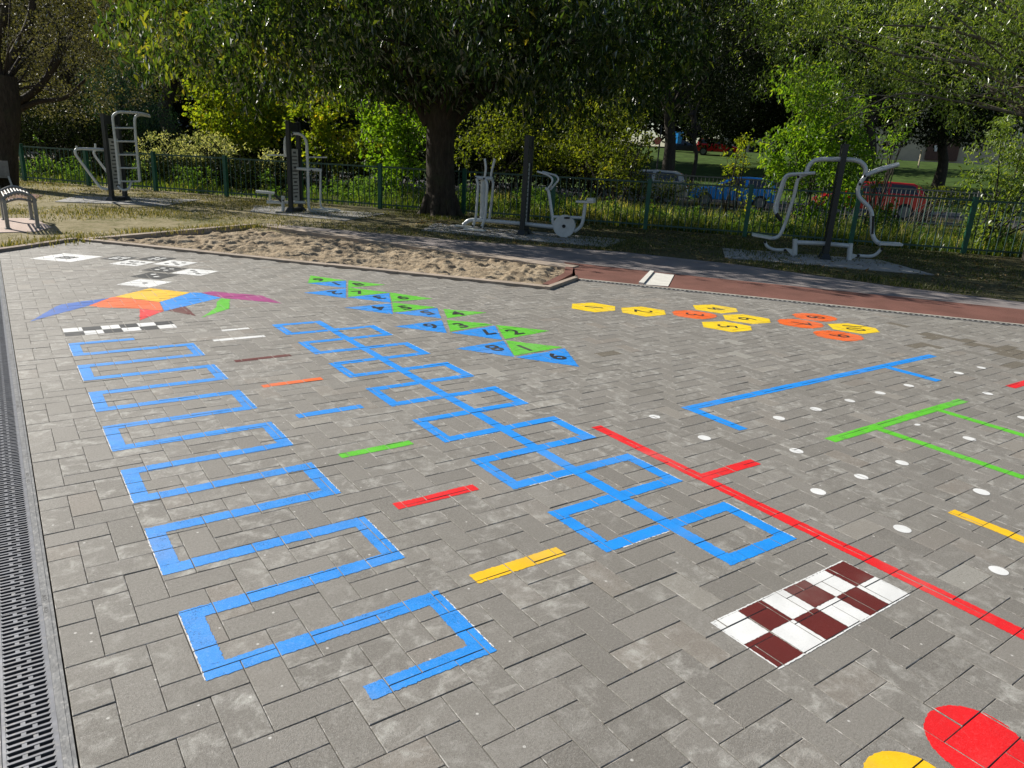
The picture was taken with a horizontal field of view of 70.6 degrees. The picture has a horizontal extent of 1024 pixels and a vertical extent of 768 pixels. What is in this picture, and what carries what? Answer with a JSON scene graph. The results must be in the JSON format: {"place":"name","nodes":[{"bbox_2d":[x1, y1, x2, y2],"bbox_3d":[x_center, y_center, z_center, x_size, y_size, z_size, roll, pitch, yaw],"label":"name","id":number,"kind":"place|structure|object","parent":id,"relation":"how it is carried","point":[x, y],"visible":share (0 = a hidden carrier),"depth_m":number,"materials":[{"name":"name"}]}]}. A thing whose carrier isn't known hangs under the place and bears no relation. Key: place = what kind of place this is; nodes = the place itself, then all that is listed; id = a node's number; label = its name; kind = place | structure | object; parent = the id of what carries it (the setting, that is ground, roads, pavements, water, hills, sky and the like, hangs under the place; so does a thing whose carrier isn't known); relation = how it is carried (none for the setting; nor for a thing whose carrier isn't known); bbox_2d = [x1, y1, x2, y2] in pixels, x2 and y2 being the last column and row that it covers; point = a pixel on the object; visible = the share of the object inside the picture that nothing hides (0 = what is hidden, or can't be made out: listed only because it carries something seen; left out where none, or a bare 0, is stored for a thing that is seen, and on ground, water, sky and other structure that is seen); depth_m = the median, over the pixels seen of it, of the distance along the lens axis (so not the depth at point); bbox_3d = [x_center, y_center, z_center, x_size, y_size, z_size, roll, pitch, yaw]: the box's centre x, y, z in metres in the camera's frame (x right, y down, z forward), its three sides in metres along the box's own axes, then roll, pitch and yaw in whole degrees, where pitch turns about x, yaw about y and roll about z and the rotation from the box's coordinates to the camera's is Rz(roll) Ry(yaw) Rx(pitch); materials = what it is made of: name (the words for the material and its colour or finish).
{"place":"outdoors","nodes":[
{"label":"outdoors","id":0,"kind":"place"},
{"bbox_2d":[102,228,564,283],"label":"sand","id":1,"kind":"structure","parent":0,"point":[288,245],"depth_m":9.52,"materials":[{"name":"beige sand"}]},
{"bbox_2d":[0,241,1023,767],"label":"paving","id":2,"kind":"structure","parent":0,"point":[628,657],"depth_m":2.81,"materials":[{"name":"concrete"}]},
{"bbox_2d":[30,253,102,261],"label":"spotted square","id":3,"kind":"structure","parent":2,"relation":"on","point":[61,257],"depth_m":8.07,"materials":[{"name":"white paint"}]},
{"bbox_2d":[63,321,176,335],"bbox_3d":[-2.852,-0.407,5.274,0.718,0.002,0.242,-9,21,-34],"label":"checker strip","id":4,"kind":"object","parent":2,"relation":"on","point":[114,328],"visible":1,"depth_m":5.26,"materials":[{"name":"white paint"}]},
{"bbox_2d":[32,288,279,320],"bbox_3d":[-2.897,-0.696,6.182,1.766,0.004,1.339,-2,18,-17],"label":"tangram bird","id":5,"kind":"object","parent":2,"relation":"on","point":[152,298],"visible":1,"depth_m":6.17},
{"bbox_2d":[68,338,496,699],"bbox_3d":[-1.501,0.246,3.444,0.734,0.004,4.080,-9,21,-34],"label":"zigzag line","id":6,"kind":"object","parent":2,"relation":"on","point":[196,627],"visible":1,"depth_m":2.51,"materials":[{"name":"blue paint"}]},
{"bbox_2d":[338,440,412,457],"bbox_3d":[-0.639,0.306,3.409,0.368,0.002,0.060,-9,21,-34],"label":"painted dash","id":7,"kind":"object","parent":2,"relation":"on","point":[375,449],"visible":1,"depth_m":3.41,"materials":[{"name":"green paint"}]},
{"bbox_2d":[395,320,445,332],"bbox_3d":[-0.668,-0.452,5.808,0.466,0.003,0.414,-9,21,-34],"label":"numbered triangle","id":8,"kind":"object","parent":2,"relation":"on","point":[432,326],"visible":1,"depth_m":5.83,"materials":[{"name":"blue paint"}]},
{"bbox_2d":[392,484,478,508],"bbox_3d":[-0.308,0.462,2.972,0.378,0.003,0.061,-9,21,-34],"label":"painted dash","id":9,"kind":"object","parent":2,"relation":"on","point":[400,505],"visible":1,"depth_m":2.97,"materials":[{"name":"red paint"}]},
{"bbox_2d":[452,326,501,339],"bbox_3d":[-0.212,-0.398,5.720,0.469,0.004,0.428,-9,21,-34],"label":"numbered triangle","id":10,"kind":"object","parent":2,"relation":"on","point":[486,332],"visible":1,"depth_m":5.74,"materials":[{"name":"blue paint"}]},
{"bbox_2d":[458,341,513,356],"bbox_3d":[-0.135,-0.245,5.246,0.460,0.003,0.426,-9,21,-34],"label":"numbered triangle","id":11,"kind":"object","parent":2,"relation":"on","point":[491,347],"visible":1,"depth_m":5.27,"materials":[{"name":"blue paint"}]},
{"bbox_2d":[469,547,565,582],"bbox_3d":[0.025,0.626,2.511,0.375,0.002,0.065,-9,21,-34],"label":"painted dash","id":12,"kind":"object","parent":2,"relation":"on","point":[519,564],"visible":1,"depth_m":2.50,"materials":[{"name":"yellow paint"}]},
{"bbox_2d":[496,325,547,338],"bbox_3d":[0.029,-0.439,5.892,0.498,0.004,0.432,-9,21,-34],"label":"numbered triangle","id":13,"kind":"object","parent":2,"relation":"on","point":[515,332],"visible":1,"depth_m":5.86,"materials":[{"name":"green paint"}]},
{"bbox_2d":[506,340,559,355],"bbox_3d":[0.100,-0.287,5.424,0.476,0.003,0.396,-9,21,-34],"label":"numbered triangle","id":14,"kind":"object","parent":2,"relation":"on","point":[515,346],"visible":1,"depth_m":5.39,"materials":[{"name":"green paint"}]},
{"bbox_2d":[273,321,796,564],"bbox_3d":[-0.382,0.069,4.209,0.735,0.004,4.177,-9,21,-34],"label":"ladder of squares","id":15,"kind":"object","parent":2,"relation":"on","point":[750,551],"visible":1,"depth_m":3.36,"materials":[{"name":"blue paint"}]},
{"bbox_2d":[518,348,578,366],"bbox_3d":[0.320,-0.176,5.112,0.484,0.003,0.434,-9,21,-34],"label":"numbered triangle","id":16,"kind":"object","parent":2,"relation":"on","point":[565,359],"visible":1,"depth_m":5.14,"materials":[{"name":"blue paint"}]},
{"bbox_2d":[621,307,665,316],"bbox_3d":[1.257,-0.701,6.946,0.493,0.003,0.415,-9,21,-34],"label":"numbered hexagon","id":17,"kind":"object","parent":2,"relation":"on","point":[646,312],"visible":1,"depth_m":6.93,"materials":[{"name":"paint"}]},
{"bbox_2d":[702,321,751,331],"bbox_3d":[1.918,-0.520,6.493,0.474,0.003,0.422,-9,21,-34],"label":"numbered hexagon","id":18,"kind":"object","parent":2,"relation":"on","point":[716,325],"visible":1,"depth_m":6.48,"materials":[{"name":"paint"}]},
{"bbox_2d":[723,314,770,323],"bbox_3d":[2.217,-0.621,6.867,0.479,0.003,0.424,-9,21,-34],"label":"numbered hexagon","id":19,"kind":"object","parent":2,"relation":"on","point":[749,319],"visible":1,"depth_m":6.85,"materials":[{"name":"paint"}]},
{"bbox_2d":[578,278,1023,326],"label":"kerb","id":20,"kind":"object","parent":2,"relation":"on","point":[832,305],"visible":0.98,"depth_m":7.83,"materials":[{"name":"concrete"}]},
{"bbox_2d":[592,425,1023,639],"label":"maze line","id":21,"kind":"object","parent":2,"relation":"on","point":[1003,624],"visible":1,"depth_m":2.85,"materials":[{"name":"red paint"}]},
{"bbox_2d":[710,561,910,668],"bbox_3d":[0.989,0.730,2.358,0.735,0.003,0.254,-9,21,-34],"label":"checker strip","id":22,"kind":"object","parent":2,"relation":"on","point":[821,624],"visible":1,"depth_m":2.33,"materials":[{"name":"white paint"}]},
{"bbox_2d":[681,354,939,429],"bbox_3d":[2.313,0.008,4.891,2.925,0.003,0.441,-9,21,-34],"label":"maze line","id":23,"kind":"object","parent":2,"relation":"on","point":[694,408],"visible":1,"depth_m":4.76,"materials":[{"name":"blue paint"}]},
{"bbox_2d":[813,330,863,340],"bbox_3d":[2.877,-0.428,6.377,0.441,0.004,0.401,-9,21,-34],"label":"numbered hexagon","id":24,"kind":"object","parent":2,"relation":"on","point":[826,334],"visible":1,"depth_m":6.37,"materials":[{"name":"orange paint"}]},
{"bbox_2d":[828,323,878,333],"bbox_3d":[3.164,-0.521,6.723,0.475,0.004,0.422,-9,21,-34],"label":"numbered hexagon","id":25,"kind":"object","parent":2,"relation":"on","point":[857,329],"visible":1,"depth_m":6.71,"materials":[{"name":"paint"}]},
{"bbox_2d":[863,751,935,767],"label":"painted disc","id":26,"kind":"object","parent":2,"relation":"on","point":[888,759],"visible":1,"depth_m":1.76,"materials":[{"name":"yellow paint"}]},
{"bbox_2d":[825,399,1023,478],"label":"maze line","id":27,"kind":"object","parent":2,"relation":"on","point":[875,426],"visible":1,"depth_m":4.07,"materials":[{"name":"green paint"}]},
{"bbox_2d":[923,705,1023,767],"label":"painted disc","id":28,"kind":"object","parent":2,"relation":"on","point":[983,740],"visible":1,"depth_m":1.84,"materials":[{"name":"red paint"}]},
{"bbox_2d":[948,510,1023,542],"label":"maze line","id":29,"kind":"object","parent":2,"relation":"on","point":[1000,530],"visible":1,"depth_m":2.99,"materials":[{"name":"yellow paint"}]},
{"bbox_2d":[0,179,1023,301],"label":"lawn","id":30,"kind":"structure","parent":0,"point":[96,225],"depth_m":12.56,"materials":[{"name":"green plant"}]},
{"bbox_2d":[0,218,51,232],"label":"bench slab","id":31,"kind":"structure","parent":30,"relation":"on","point":[18,225],"depth_m":10.43,"materials":[{"name":"beige concrete"}]},
{"bbox_2d":[0,185,41,228],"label":"slatted seat","id":32,"kind":"object","parent":31,"relation":"on","point":[3,202],"visible":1,"depth_m":10.21,"materials":[{"name":"silver metal"}]},
{"bbox_2d":[0,264,77,767],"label":"drainage channel","id":33,"kind":"object","parent":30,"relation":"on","point":[36,730],"visible":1,"depth_m":2.09,"materials":[{"name":"metal"}]},
{"bbox_2d":[0,0,187,187],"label":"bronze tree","id":34,"kind":"object","parent":30,"relation":"on","point":[14,103],"visible":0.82,"depth_m":16.89,"materials":[{"name":"green plant"}]},
{"bbox_2d":[55,196,199,205],"bbox_3d":[-8.082,-3.869,15.396,2.495,0.072,1.950,-2,18,-18],"label":"exercise pad","id":35,"kind":"object","parent":30,"relation":"on","point":[92,199],"visible":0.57,"depth_m":15.05,"materials":[{"name":"concrete"}]},
{"bbox_2d":[74,111,150,200],"bbox_3d":[-8.223,-4.727,14.993,1.454,1.792,0.523,-5,19,-25],"label":"climbing ladder station","id":36,"kind":"object","parent":35,"relation":"on","point":[114,155],"visible":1,"depth_m":14.93,"materials":[{"name":"grey metal"}]},
{"bbox_2d":[250,205,384,220],"bbox_3d":[-4.413,-3.549,15.045,2.928,0.072,2.102,6,18,10],"label":"exercise pad","id":37,"kind":"object","parent":30,"relation":"on","point":[307,215],"visible":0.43,"depth_m":14.71,"materials":[{"name":"concrete"}]},
{"bbox_2d":[255,120,339,212],"bbox_3d":[-4.387,-4.427,14.809,1.679,1.795,0.549,-2,18,-17],"label":"leg press station","id":38,"kind":"object","parent":37,"relation":"on","point":[295,168],"visible":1,"depth_m":14.79,"materials":[{"name":"grey metal"}]},
{"bbox_2d":[91,0,723,216],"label":"cherry tree","id":39,"kind":"object","parent":30,"relation":"on","point":[467,64],"visible":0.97,"depth_m":13.24,"materials":[{"name":"green plant"}]},
{"bbox_2d":[19,143,1023,256],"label":"green fence","id":40,"kind":"object","parent":30,"relation":"on","point":[744,232],"visible":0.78,"depth_m":15.86,"materials":[{"name":"metal"}]},
{"bbox_2d":[421,223,624,246],"bbox_3d":[0.054,-2.689,13.124,3.770,0.072,1.475,9,18,16],"label":"exercise pad","id":41,"kind":"object","parent":30,"relation":"on","point":[537,236],"visible":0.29,"depth_m":12.90,"materials":[{"name":"concrete"}]},
{"bbox_2d":[454,135,595,237],"bbox_3d":[0.198,-3.529,12.866,2.610,1.702,0.534,8,18,14],"label":"walker and bike station","id":42,"kind":"object","parent":41,"relation":"on","point":[564,226],"visible":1,"depth_m":12.88,"materials":[{"name":"grey metal"}]},
{"bbox_2d":[363,217,1023,292],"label":"fallen leaves","id":43,"kind":"object","parent":30,"relation":"on","point":[866,270],"visible":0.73,"depth_m":12.48,"materials":[{"name":"brown plant"}]},
{"bbox_2d":[722,248,934,275],"bbox_3d":[5.026,-1.999,11.835,3.033,0.072,1.554,7,18,12],"label":"exercise pad","id":44,"kind":"object","parent":30,"relation":"on","point":[878,266],"visible":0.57,"depth_m":11.56,"materials":[{"name":"concrete"}]},
{"bbox_2d":[752,144,902,259],"bbox_3d":[5.216,-2.947,11.814,2.310,1.853,0.437,8,18,14],"label":"press station","id":45,"kind":"object","parent":44,"relation":"on","point":[842,159],"visible":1,"depth_m":11.77,"materials":[{"name":"grey metal"}]},
{"bbox_2d":[710,0,1023,261],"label":"ash tree","id":46,"kind":"object","parent":30,"relation":"on","point":[977,61],"visible":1,"depth_m":12.86,"materials":[{"name":"green plant"}]},
{"bbox_2d":[0,131,1023,767],"bbox_3d":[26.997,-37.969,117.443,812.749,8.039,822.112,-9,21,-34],"label":"ground","id":47,"kind":"structure","parent":0,"point":[372,205],"depth_m":18.98,"materials":[{"name":"brown soil"}]},
{"bbox_2d":[19,89,146,162],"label":"dark shrub","id":48,"kind":"object","parent":47,"relation":"on","point":[58,136],"visible":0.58,"depth_m":23.03,"materials":[{"name":"green plant"}]},
{"bbox_2d":[50,152,135,179],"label":"dark hedge","id":49,"kind":"object","parent":47,"relation":"on","point":[98,168],"visible":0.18,"depth_m":21.21,"materials":[{"name":"green plant"}]},
{"bbox_2d":[0,0,216,156],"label":"tall tree","id":50,"kind":"object","parent":47,"relation":"on","point":[67,77],"visible":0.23,"depth_m":36.04,"materials":[{"name":"green plant"}]},
{"bbox_2d":[55,129,162,172],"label":"dark hedge","id":51,"kind":"object","parent":47,"relation":"on","point":[141,149],"visible":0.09,"depth_m":26.13,"materials":[{"name":"green plant"}]},
{"bbox_2d":[71,41,181,162],"bbox_3d":[-13.391,-9.686,25.248,3.290,4.564,3.981,-9,21,-34],"label":"shrub","id":52,"kind":"object","parent":47,"relation":"on","point":[143,122],"visible":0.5,"depth_m":25.07,"materials":[{"name":"green plant"}]},
{"bbox_2d":[124,153,204,183],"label":"dark hedge","id":53,"kind":"object","parent":47,"relation":"on","point":[166,164],"visible":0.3,"depth_m":20.45,"materials":[{"name":"green plant"}]},
{"bbox_2d":[88,223,253,239],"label":"pit kerb","id":54,"kind":"structure","parent":47,"relation":"on","point":[148,235],"depth_m":10.65,"materials":[{"name":"concrete"}]},
{"bbox_2d":[126,127,217,169],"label":"flowering bush","id":55,"kind":"object","parent":47,"relation":"on","point":[170,144],"visible":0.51,"depth_m":21.46,"materials":[{"name":"green plant"}]},
{"bbox_2d":[146,122,256,175],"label":"dark hedge","id":56,"kind":"object","parent":47,"relation":"on","point":[181,133],"visible":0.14,"depth_m":26.14,"materials":[{"name":"green plant"}]},
{"bbox_2d":[86,0,323,140],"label":"tall tree","id":57,"kind":"object","parent":47,"relation":"on","point":[167,99],"visible":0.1,"depth_m":31.45,"materials":[{"name":"green plant"}]},
{"bbox_2d":[162,152,259,189],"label":"dark hedge","id":58,"kind":"object","parent":47,"relation":"on","point":[219,174],"visible":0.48,"depth_m":19.83,"materials":[{"name":"green plant"}]},
{"bbox_2d":[175,127,286,188],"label":"flowering bush","id":59,"kind":"object","parent":47,"relation":"on","point":[196,134],"visible":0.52,"depth_m":20.55,"materials":[{"name":"green plant"}]},
{"bbox_2d":[181,55,302,183],"bbox_3d":[-9.107,-8.690,23.772,3.936,4.154,3.588,8,18,15],"label":"maple shrub","id":60,"kind":"object","parent":47,"relation":"on","point":[245,130],"visible":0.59,"depth_m":23.11,"materials":[{"name":"green plant"}]},
{"bbox_2d":[228,156,319,194],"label":"dark hedge","id":61,"kind":"object","parent":47,"relation":"on","point":[272,168],"visible":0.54,"depth_m":19.44,"materials":[{"name":"green plant"}]},
{"bbox_2d":[222,131,336,183],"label":"dark hedge","id":62,"kind":"object","parent":47,"relation":"on","point":[275,150],"visible":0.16,"depth_m":25.03,"materials":[{"name":"green plant"}]},
{"bbox_2d":[205,94,398,180],"bbox_3d":[-7.688,-9.368,27.380,7.234,3.490,5.277,7,18,11],"label":"dark shrub","id":63,"kind":"object","parent":47,"relation":"on","point":[307,126],"visible":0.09,"depth_m":26.72,"materials":[{"name":"green plant"}]},
{"bbox_2d":[79,238,546,288],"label":"pit kerb","id":64,"kind":"structure","parent":47,"relation":"on","point":[461,278],"depth_m":8.49,"materials":[{"name":"concrete"}]},
{"bbox_2d":[273,64,360,191],"bbox_3d":[-5.776,-7.858,21.782,2.480,4.125,2.426,-9,21,-34],"label":"maple shrub","id":65,"kind":"object","parent":47,"relation":"on","point":[320,131],"visible":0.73,"depth_m":21.66,"materials":[{"name":"green plant"}]},
{"bbox_2d":[303,124,418,189],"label":"dark hedge","id":66,"kind":"object","parent":47,"relation":"on","point":[352,159],"visible":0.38,"depth_m":24.63,"materials":[{"name":"green plant"}]},
{"bbox_2d":[353,95,426,194],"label":"lime green shrub","id":67,"kind":"object","parent":47,"relation":"on","point":[397,133],"visible":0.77,"depth_m":18.95,"materials":[{"name":"green plant"}]},
{"bbox_2d":[257,224,578,269],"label":"pit kerb","id":68,"kind":"structure","parent":47,"relation":"on","point":[399,244],"depth_m":10.67,"materials":[{"name":"concrete"}]},
{"bbox_2d":[381,129,496,186],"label":"dark hedge","id":69,"kind":"object","parent":47,"relation":"on","point":[419,155],"visible":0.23,"depth_m":24.20,"materials":[{"name":"green plant"}]},
{"bbox_2d":[267,0,643,184],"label":"tall tree","id":70,"kind":"object","parent":47,"relation":"on","point":[401,110],"visible":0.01,"depth_m":34.95,"materials":[{"name":"green plant"}]},
{"bbox_2d":[454,91,559,195],"bbox_3d":[-0.320,-7.491,22.409,3.502,3.635,3.797,2,18,-5],"label":"olive shrub","id":71,"kind":"object","parent":47,"relation":"on","point":[508,125],"visible":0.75,"depth_m":22.18,"materials":[{"name":"green plant"}]},
{"bbox_2d":[1,0,1023,157],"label":"wood","id":72,"kind":"object","parent":47,"relation":"on","point":[178,109],"visible":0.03,"depth_m":55.68,"materials":[{"name":"green plant"}]},
{"bbox_2d":[462,126,569,196],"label":"dark hedge","id":73,"kind":"object","parent":47,"relation":"on","point":[473,165],"visible":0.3,"depth_m":24.06,"materials":[{"name":"green plant"}]},
{"bbox_2d":[19,154,1020,253],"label":"undergrowth","id":74,"kind":"object","parent":47,"relation":"on","point":[544,199],"visible":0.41,"depth_m":17.87,"materials":[{"name":"green plant"}]},
{"bbox_2d":[19,162,1023,257],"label":"wild grass","id":75,"kind":"structure","parent":47,"relation":"on","point":[900,234],"depth_m":16.43,"materials":[{"name":"green plant"}]},
{"bbox_2d":[421,107,640,195],"bbox_3d":[0.843,-8.562,26.502,8.474,3.528,5.234,11,19,23],"label":"dark shrub","id":76,"kind":"object","parent":47,"relation":"on","point":[471,119],"visible":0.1,"depth_m":25.46,"materials":[{"name":"green plant"}]},
{"bbox_2d":[537,130,650,197],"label":"dark hedge","id":77,"kind":"object","parent":47,"relation":"on","point":[562,173],"visible":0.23,"depth_m":23.58,"materials":[{"name":"green plant"}]},
{"bbox_2d":[533,57,664,201],"bbox_3d":[2.769,-7.814,22.075,4.729,4.786,3.726,-9,21,-34],"label":"olive shrub","id":78,"kind":"object","parent":47,"relation":"on","point":[589,135],"visible":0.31,"depth_m":21.89,"materials":[{"name":"green plant"}]},
{"bbox_2d":[571,124,659,207],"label":"bright shrub","id":79,"kind":"object","parent":47,"relation":"on","point":[611,170],"visible":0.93,"depth_m":20.31,"materials":[{"name":"green plant"}]},
{"bbox_2d":[597,169,710,207],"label":"dark hedge","id":80,"kind":"object","parent":47,"relation":"on","point":[639,184],"visible":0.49,"depth_m":22.98,"materials":[{"name":"green plant"}]},
{"bbox_2d":[363,157,1023,232],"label":"grey railing","id":81,"kind":"object","parent":47,"relation":"on","point":[978,193],"visible":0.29,"depth_m":22.41,"materials":[{"name":"grey metal"}]},
{"bbox_2d":[672,78,715,198],"bbox_3d":[8.683,-11.743,35.128,2.158,5.787,2.185,11,19,23],"label":"slender tree","id":82,"kind":"object","parent":47,"relation":"on","point":[694,129],"visible":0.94,"depth_m":34.75,"materials":[{"name":"green plant"}]},
{"bbox_2d":[715,129,758,216],"bbox_3d":[6.013,-5.517,19.251,1.101,2.484,2.052,3,17,-2],"label":"sapling","id":83,"kind":"object","parent":47,"relation":"on","point":[739,142],"visible":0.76,"depth_m":19.58,"materials":[{"name":"green plant"}]},
{"bbox_2d":[753,50,886,225],"bbox_3d":[7.335,-5.750,17.330,2.892,4.218,3.008,16,22,35],"label":"bright shrub","id":84,"kind":"object","parent":47,"relation":"on","point":[822,124],"visible":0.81,"depth_m":17.14,"materials":[{"name":"green plant"}]},
{"bbox_2d":[722,72,1023,165],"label":"terrace house","id":85,"kind":"structure","parent":47,"relation":"on","point":[911,152],"depth_m":75.47,"materials":[{"name":"stone"}]},
{"bbox_2d":[924,137,960,160],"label":"door","id":86,"kind":"structure","parent":85,"relation":"in","point":[953,151],"depth_m":75.10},
{"bbox_2d":[855,94,917,220],"bbox_3d":[10.007,-6.058,19.787,1.942,3.595,1.185,-1,18,-14],"label":"hanging sapling","id":87,"kind":"object","parent":47,"relation":"on","point":[891,139],"visible":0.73,"depth_m":19.76,"materials":[{"name":"green plant"}]},
{"bbox_2d":[754,0,1023,180],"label":"tall tree","id":88,"kind":"object","parent":47,"relation":"on","point":[874,119],"visible":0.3,"depth_m":39.27,"materials":[{"name":"green plant"}]},
{"bbox_2d":[904,180,969,225],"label":"bright shrub","id":89,"kind":"object","parent":47,"relation":"on","point":[943,194],"visible":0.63,"depth_m":21.34,"materials":[{"name":"green plant"}]},
{"bbox_2d":[951,94,1023,247],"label":"bright shrub","id":90,"kind":"object","parent":47,"relation":"on","point":[1015,156],"visible":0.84,"depth_m":14.81,"materials":[{"name":"green plant"}]},
{"bbox_2d":[23,120,1023,216],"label":"lawn","id":91,"kind":"structure","parent":0,"point":[708,163],"depth_m":53.30,"materials":[{"name":"green plant"}]},
{"bbox_2d":[573,0,818,170],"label":"dark tree","id":92,"kind":"object","parent":91,"relation":"on","point":[668,163],"visible":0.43,"depth_m":36.69,"materials":[{"name":"green plant"}]},
{"bbox_2d":[680,0,909,178],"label":"dark tree","id":93,"kind":"object","parent":91,"relation":"on","point":[775,114],"visible":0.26,"depth_m":44.28,"materials":[{"name":"green plant"}]},
{"bbox_2d":[827,1,1023,188],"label":"dark tree","id":94,"kind":"object","parent":91,"relation":"on","point":[941,137],"visible":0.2,"depth_m":43.72,"materials":[{"name":"green plant"}]},
{"bbox_2d":[24,155,1023,228],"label":"road","id":95,"kind":"structure","parent":0,"point":[786,209],"depth_m":32.48,"materials":[{"name":"grey asphalt"}]},
{"bbox_2d":[592,170,689,203],"bbox_3d":[5.414,-8.326,30.308,3.923,1.340,1.840,8,18,13],"label":"parked car","id":96,"kind":"object","parent":95,"relation":"on","point":[679,179],"visible":0.17,"depth_m":29.34,"materials":[{"name":"silver paint"}]},
{"bbox_2d":[689,177,777,208],"bbox_3d":[9.275,-8.067,30.320,3.522,1.260,1.840,8,18,13],"label":"parked car","id":97,"kind":"object","parent":95,"relation":"on","point":[726,190],"visible":0.42,"depth_m":29.50,"materials":[{"name":"blue paint"}]},
{"bbox_2d":[811,181,928,219],"bbox_3d":[13.975,-7.274,28.388,3.923,1.379,1.890,8,18,13],"label":"parked car","id":98,"kind":"object","parent":95,"relation":"on","point":[904,191],"visible":0.38,"depth_m":27.43,"materials":[{"name":"red paint"}]},
{"bbox_2d":[264,223,1023,309],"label":"path","id":99,"kind":"structure","parent":0,"point":[654,263],"depth_m":10.12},
{"bbox_2d":[564,262,1023,323],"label":"red track","id":100,"kind":"structure","parent":0,"point":[826,296],"depth_m":8.38,"materials":[{"name":"rubber"}]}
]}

